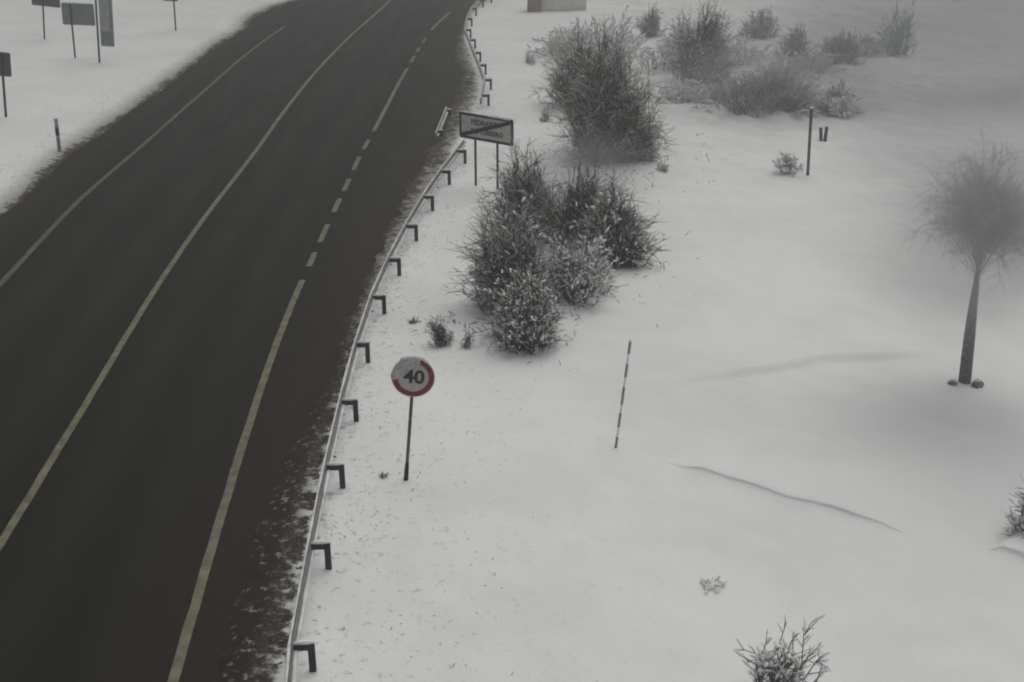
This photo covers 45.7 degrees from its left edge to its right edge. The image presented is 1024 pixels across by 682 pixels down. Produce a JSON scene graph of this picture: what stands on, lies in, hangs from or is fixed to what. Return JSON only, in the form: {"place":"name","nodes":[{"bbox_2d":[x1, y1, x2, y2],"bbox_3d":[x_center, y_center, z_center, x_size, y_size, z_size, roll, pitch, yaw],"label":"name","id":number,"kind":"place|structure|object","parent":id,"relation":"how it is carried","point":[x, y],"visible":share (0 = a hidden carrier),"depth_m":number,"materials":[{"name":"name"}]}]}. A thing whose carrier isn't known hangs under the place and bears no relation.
{"place":"outdoors","nodes":[
{"label":"outdoors","id":0,"kind":"place"},
{"bbox_2d":[0,0,475,681],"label":"road","id":1,"kind":"structure","parent":0,"point":[102,552],"depth_m":33.93,"materials":[{"name":"black asphalt"}]},
{"bbox_2d":[0,26,285,286],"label":"road edge line","id":2,"kind":"object","parent":1,"relation":"on","point":[3,280],"visible":1,"depth_m":46.54,"materials":[{"name":"grey paint"}]},
{"bbox_2d":[0,0,390,550],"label":"road centre line","id":3,"kind":"object","parent":1,"relation":"on","point":[20,510],"visible":1,"depth_m":31.52,"materials":[{"name":"paint"}]},
{"bbox_2d":[167,12,450,681],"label":"road lane line","id":4,"kind":"object","parent":1,"relation":"on","point":[183,643],"visible":1,"depth_m":25.57,"materials":[{"name":"paint"}]},
{"bbox_2d":[231,49,478,681],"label":"slush lumps","id":5,"kind":"object","parent":1,"relation":"on","point":[267,598],"visible":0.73,"depth_m":26.74,"materials":[{"name":"grey snow"}]},
{"bbox_2d":[0,0,1023,681],"bbox_3d":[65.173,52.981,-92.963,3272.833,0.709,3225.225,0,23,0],"label":"ground","id":6,"kind":"structure","parent":0,"point":[820,302],"depth_m":29.45,"materials":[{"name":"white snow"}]},
{"bbox_2d":[0,51,11,116],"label":"road sign","id":7,"kind":"object","parent":6,"relation":"on","point":[5,64],"visible":0.88,"depth_m":54.60,"materials":[{"name":"metal"}]},
{"bbox_2d":[31,0,59,38],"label":"road sign","id":8,"kind":"object","parent":6,"relation":"on","point":[50,3],"visible":0.81,"depth_m":75.54,"materials":[{"name":"metal"}]},
{"bbox_2d":[53,117,60,151],"bbox_3d":[-18.698,-8.358,50.078,0.178,1.707,0.188,2,23,-1],"label":"delineator post","id":9,"kind":"object","parent":6,"relation":"on","point":[57,134],"visible":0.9,"depth_m":49.96,"materials":[{"name":"plastic"}]},
{"bbox_2d":[61,2,94,57],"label":"road sign","id":10,"kind":"object","parent":6,"relation":"on","point":[75,13],"visible":0.94,"depth_m":68.69,"materials":[{"name":"metal"}]},
{"bbox_2d":[95,0,114,62],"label":"road sign","id":11,"kind":"object","parent":6,"relation":"on","point":[106,22],"visible":0.87,"depth_m":67.42,"materials":[{"name":"metal"}]},
{"bbox_2d":[163,0,177,30],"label":"road sign","id":12,"kind":"object","parent":6,"relation":"on","point":[174,11],"visible":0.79,"depth_m":78.97,"materials":[{"name":"metal"}]},
{"bbox_2d":[285,138,466,681],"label":"guardrail","id":13,"kind":"object","parent":6,"relation":"on","point":[295,644],"visible":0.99,"depth_m":25.42,"materials":[{"name":"metal"}]},
{"bbox_2d":[379,472,388,478],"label":"tuft","id":14,"kind":"object","parent":6,"relation":"on","point":[382,475],"visible":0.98,"depth_m":25.14,"materials":[{"name":"grey plant"}]},
{"bbox_2d":[391,355,434,480],"bbox_3d":[-2.068,1.701,24.502,0.876,3.134,0.142,5,23,-2],"label":"speed limit sign","id":15,"kind":"object","parent":6,"relation":"on","point":[412,376],"visible":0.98,"depth_m":24.07,"materials":[{"name":"metal"}]},
{"bbox_2d":[407,316,420,323],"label":"tuft","id":16,"kind":"object","parent":6,"relation":"on","point":[413,320],"visible":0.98,"depth_m":32.93,"materials":[{"name":"grey plant"}]},
{"bbox_2d":[422,316,455,346],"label":"tuft","id":17,"kind":"object","parent":6,"relation":"on","point":[439,338],"visible":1,"depth_m":31.32,"materials":[{"name":"plant"}]},
{"bbox_2d":[435,106,450,138],"bbox_3d":[-3.051,-9.670,54.625,0.312,0.720,5.280,1,23,2],"label":"guardrail","id":18,"kind":"object","parent":6,"relation":"on","point":[439,130],"visible":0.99,"depth_m":54.30,"materials":[{"name":"metal"}]},
{"bbox_2d":[459,323,476,348],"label":"tuft","id":19,"kind":"object","parent":6,"relation":"on","point":[467,340],"visible":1,"depth_m":31.29,"materials":[{"name":"grey plant"}]},
{"bbox_2d":[464,0,491,105],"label":"guardrail","id":20,"kind":"object","parent":6,"relation":"on","point":[474,52],"visible":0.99,"depth_m":69.12,"materials":[{"name":"metal"}]},
{"bbox_2d":[459,111,513,189],"bbox_3d":[-0.937,-6.836,44.747,2.463,3.067,0.127,16,28,33],"label":"town exit sign","id":21,"kind":"object","parent":6,"relation":"on","point":[497,130],"visible":0.98,"depth_m":44.40,"materials":[{"name":"metal"}]},
{"bbox_2d":[440,189,566,323],"bbox_3d":[-0.183,-2.376,33.215,3.582,3.440,3.433,0,23,0],"label":"bush","id":22,"kind":"object","parent":6,"relation":"on","point":[510,252],"visible":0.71,"depth_m":32.97,"materials":[{"name":"plant"}]},
{"bbox_2d":[464,136,569,235],"bbox_3d":[0.417,-5.178,39.938,4.083,3.336,3.662,-14,27,-30],"label":"bush","id":23,"kind":"object","parent":6,"relation":"on","point":[517,183],"visible":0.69,"depth_m":39.55,"materials":[{"name":"grey plant"}]},
{"bbox_2d":[464,261,570,357],"bbox_3d":[0.122,-1.093,31.388,2.875,2.464,3.007,0,23,0],"label":"bush","id":24,"kind":"object","parent":6,"relation":"on","point":[526,320],"visible":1,"depth_m":30.83,"materials":[{"name":"grey plant"}]},
{"bbox_2d":[522,50,538,64],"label":"tuft","id":25,"kind":"object","parent":6,"relation":"on","point":[528,59],"visible":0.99,"depth_m":68.81,"materials":[{"name":"grey plant"}]},
{"bbox_2d":[538,108,552,121],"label":"tuft","id":26,"kind":"object","parent":6,"relation":"on","point":[543,116],"visible":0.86,"depth_m":55.93,"materials":[{"name":"grey plant"}]},
{"bbox_2d":[527,0,586,11],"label":"boundary wall","id":27,"kind":"structure","parent":6,"relation":"on","point":[549,5],"depth_m":88.25,"materials":[{"name":"concrete"}]},
{"bbox_2d":[511,155,635,250],"bbox_3d":[1.905,-4.515,38.575,4.445,3.208,3.446,0,23,0],"label":"bush","id":28,"kind":"object","parent":6,"relation":"on","point":[566,214],"visible":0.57,"depth_m":38.20,"materials":[{"name":"grey plant"}]},
{"bbox_2d":[533,202,629,310],"bbox_3d":[1.724,-2.502,34.295,3.224,2.762,3.616,0,23,0],"label":"bush","id":29,"kind":"object","parent":6,"relation":"on","point":[582,277],"visible":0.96,"depth_m":34.01,"materials":[{"name":"plant"}]},
{"bbox_2d":[521,4,649,63],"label":"bush","id":30,"kind":"object","parent":6,"relation":"on","point":[558,38],"visible":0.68,"depth_m":70.97,"materials":[{"name":"plant"}]},
{"bbox_2d":[524,15,650,108],"bbox_3d":[3.769,-13.456,58.321,6.341,4.642,5.731,0,23,0],"label":"bush","id":31,"kind":"object","parent":6,"relation":"on","point":[568,82],"visible":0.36,"depth_m":57.72,"materials":[{"name":"grey plant"}]},
{"bbox_2d":[536,14,681,165],"bbox_3d":[3.870,-10.100,48.422,6.090,6.073,5.521,0,23,0],"label":"bush","id":32,"kind":"object","parent":6,"relation":"on","point":[607,122],"visible":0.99,"depth_m":48.23,"materials":[{"name":"grey plant"}]},
{"bbox_2d":[563,162,669,271],"bbox_3d":[3.141,-3.925,36.849,3.342,3.507,3.022,0,23,0],"label":"bush","id":33,"kind":"object","parent":6,"relation":"on","point":[619,229],"visible":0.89,"depth_m":36.61,"materials":[{"name":"grey plant"}]},
{"bbox_2d":[614,339,631,447],"bbox_3d":[2.339,1.264,25.823,0.059,2.862,0.062,5,23,-2],"label":"snow stake","id":34,"kind":"object","parent":6,"relation":"on","point":[623,390],"visible":0.97,"depth_m":25.73,"materials":[{"name":"metal"}]},
{"bbox_2d":[621,117,668,162],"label":"bush","id":35,"kind":"object","parent":6,"relation":"on","point":[651,157],"visible":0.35,"depth_m":49.28,"materials":[{"name":"grey plant"}]},
{"bbox_2d":[411,13,892,364],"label":"undergrowth","id":36,"kind":"object","parent":6,"relation":"on","point":[626,199],"visible":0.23,"depth_m":47.02,"materials":[{"name":"plant"}]},
{"bbox_2d":[633,0,672,37],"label":"bush","id":37,"kind":"object","parent":6,"relation":"on","point":[651,22],"visible":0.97,"depth_m":76.74,"materials":[{"name":"grey plant"}]},
{"bbox_2d":[628,32,693,71],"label":"bush","id":38,"kind":"object","parent":6,"relation":"on","point":[654,59],"visible":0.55,"depth_m":67.48,"materials":[{"name":"grey plant"}]},
{"bbox_2d":[657,158,668,171],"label":"tuft","id":39,"kind":"object","parent":6,"relation":"on","point":[664,167],"visible":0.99,"depth_m":47.56,"materials":[{"name":"grey plant"}]},
{"bbox_2d":[639,77,716,104],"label":"scrub","id":40,"kind":"object","parent":6,"relation":"on","point":[676,92],"visible":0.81,"depth_m":60.28,"materials":[{"name":"grey plant"}]},
{"bbox_2d":[655,17,701,47],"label":"scrub","id":41,"kind":"object","parent":6,"relation":"on","point":[675,27],"visible":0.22,"depth_m":73.84,"materials":[{"name":"plant"}]},
{"bbox_2d":[660,0,746,85],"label":"bush","id":42,"kind":"object","parent":6,"relation":"on","point":[709,56],"visible":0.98,"depth_m":64.00,"materials":[{"name":"grey plant"}]},
{"bbox_2d":[700,575,726,592],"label":"tuft","id":43,"kind":"object","parent":6,"relation":"on","point":[708,583],"visible":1,"depth_m":21.55,"materials":[{"name":"grey plant"}]},
{"bbox_2d":[719,34,771,66],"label":"scrub","id":44,"kind":"object","parent":6,"relation":"on","point":[754,51],"visible":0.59,"depth_m":69.14,"materials":[{"name":"plant"}]},
{"bbox_2d":[675,61,827,120],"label":"bush","id":45,"kind":"object","parent":6,"relation":"on","point":[776,93],"visible":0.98,"depth_m":57.64,"materials":[{"name":"grey plant"}]},
{"bbox_2d":[737,4,780,39],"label":"bush","id":46,"kind":"object","parent":6,"relation":"on","point":[760,29],"visible":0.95,"depth_m":76.86,"materials":[{"name":"grey plant"}]},
{"bbox_2d":[740,50,821,82],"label":"scrub","id":47,"kind":"object","parent":6,"relation":"on","point":[781,66],"visible":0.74,"depth_m":64.38,"materials":[{"name":"plant"}]},
{"bbox_2d":[733,615,829,681],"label":"shrub","id":48,"kind":"object","parent":6,"relation":"on","point":[766,661],"visible":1,"depth_m":18.16,"materials":[{"name":"plant"}]},
{"bbox_2d":[771,151,803,174],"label":"shrub","id":49,"kind":"object","parent":6,"relation":"on","point":[787,164],"visible":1,"depth_m":47.07,"materials":[{"name":"grey plant"}]},
{"bbox_2d":[768,18,810,56],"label":"bush","id":50,"kind":"object","parent":6,"relation":"on","point":[793,43],"visible":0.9,"depth_m":71.11,"materials":[{"name":"grey plant"}]},
{"bbox_2d":[634,414,948,566],"bbox_3d":[5.740,2.841,24.925,5.498,0.266,4.713,14,27,30],"label":"snow drift","id":51,"kind":"object","parent":6,"relation":"on","point":[759,478],"visible":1,"depth_m":24.60,"materials":[{"name":"white snow"}]},
{"bbox_2d":[768,46,846,74],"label":"scrub","id":52,"kind":"object","parent":6,"relation":"on","point":[823,61],"visible":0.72,"depth_m":66.16,"materials":[{"name":"plant"}]},
{"bbox_2d":[806,106,812,174],"bbox_3d":[11.342,-7.476,46.378,0.138,2.947,0.145,-2,23,1],"label":"pole","id":53,"kind":"object","parent":6,"relation":"on","point":[809,140],"visible":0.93,"depth_m":46.27,"materials":[{"name":"metal"}]},
{"bbox_2d":[819,126,822,140],"bbox_3d":[13.167,-8.763,51.833,0.130,0.849,0.110,-14,26,-12],"label":"short post","id":54,"kind":"object","parent":6,"relation":"on","point":[820,134],"visible":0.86,"depth_m":51.77,"materials":[{"name":"metal"}]},
{"bbox_2d":[823,125,827,141],"bbox_3d":[13.370,-8.763,51.827,0.130,0.901,0.110,-5,23,-17],"label":"short post","id":55,"kind":"object","parent":6,"relation":"on","point":[825,134],"visible":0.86,"depth_m":51.76,"materials":[{"name":"metal"}]},
{"bbox_2d":[795,78,867,117],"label":"bush","id":56,"kind":"object","parent":6,"relation":"on","point":[840,103],"visible":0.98,"depth_m":56.65,"materials":[{"name":"grey plant"}]},
{"bbox_2d":[811,26,867,65],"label":"bush","id":57,"kind":"object","parent":6,"relation":"on","point":[844,49],"visible":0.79,"depth_m":68.55,"materials":[{"name":"grey plant"}]},
{"bbox_2d":[849,33,886,57],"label":"scrub","id":58,"kind":"object","parent":6,"relation":"on","point":[868,40],"visible":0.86,"depth_m":71.88,"materials":[{"name":"plant"}]},
{"bbox_2d":[864,0,921,55],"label":"bush","id":59,"kind":"object","parent":6,"relation":"on","point":[898,41],"visible":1,"depth_m":71.83,"materials":[{"name":"grey plant"}]},
{"bbox_2d":[948,378,957,385],"bbox_3d":[10.549,0.984,29.132,0.233,0.207,0.187,20,30,39],"label":"stone","id":60,"kind":"object","parent":6,"relation":"on","point":[952,381],"visible":1,"depth_m":29.08,"materials":[{"name":"grey stone"}]},
{"bbox_2d":[895,122,1023,383],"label":"tree","id":61,"kind":"object","parent":6,"relation":"on","point":[986,214],"visible":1,"depth_m":27.50,"materials":[{"name":"grey plant"}]},
{"bbox_2d":[971,378,983,388],"bbox_3d":[11.146,1.027,29.088,0.310,0.316,0.318,0,23,0],"label":"stone","id":62,"kind":"object","parent":6,"relation":"on","point":[977,383],"visible":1,"depth_m":29.02,"materials":[{"name":"grey stone"}]},
{"bbox_2d":[953,522,1023,603],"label":"snow drift","id":63,"kind":"object","parent":6,"relation":"on","point":[996,568],"visible":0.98,"depth_m":21.97,"materials":[{"name":"white snow"}]},
{"bbox_2d":[999,474,1023,537],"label":"shrub","id":64,"kind":"object","parent":6,"relation":"on","point":[1016,523],"visible":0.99,"depth_m":23.05,"materials":[{"name":"grey plant"}]}
]}

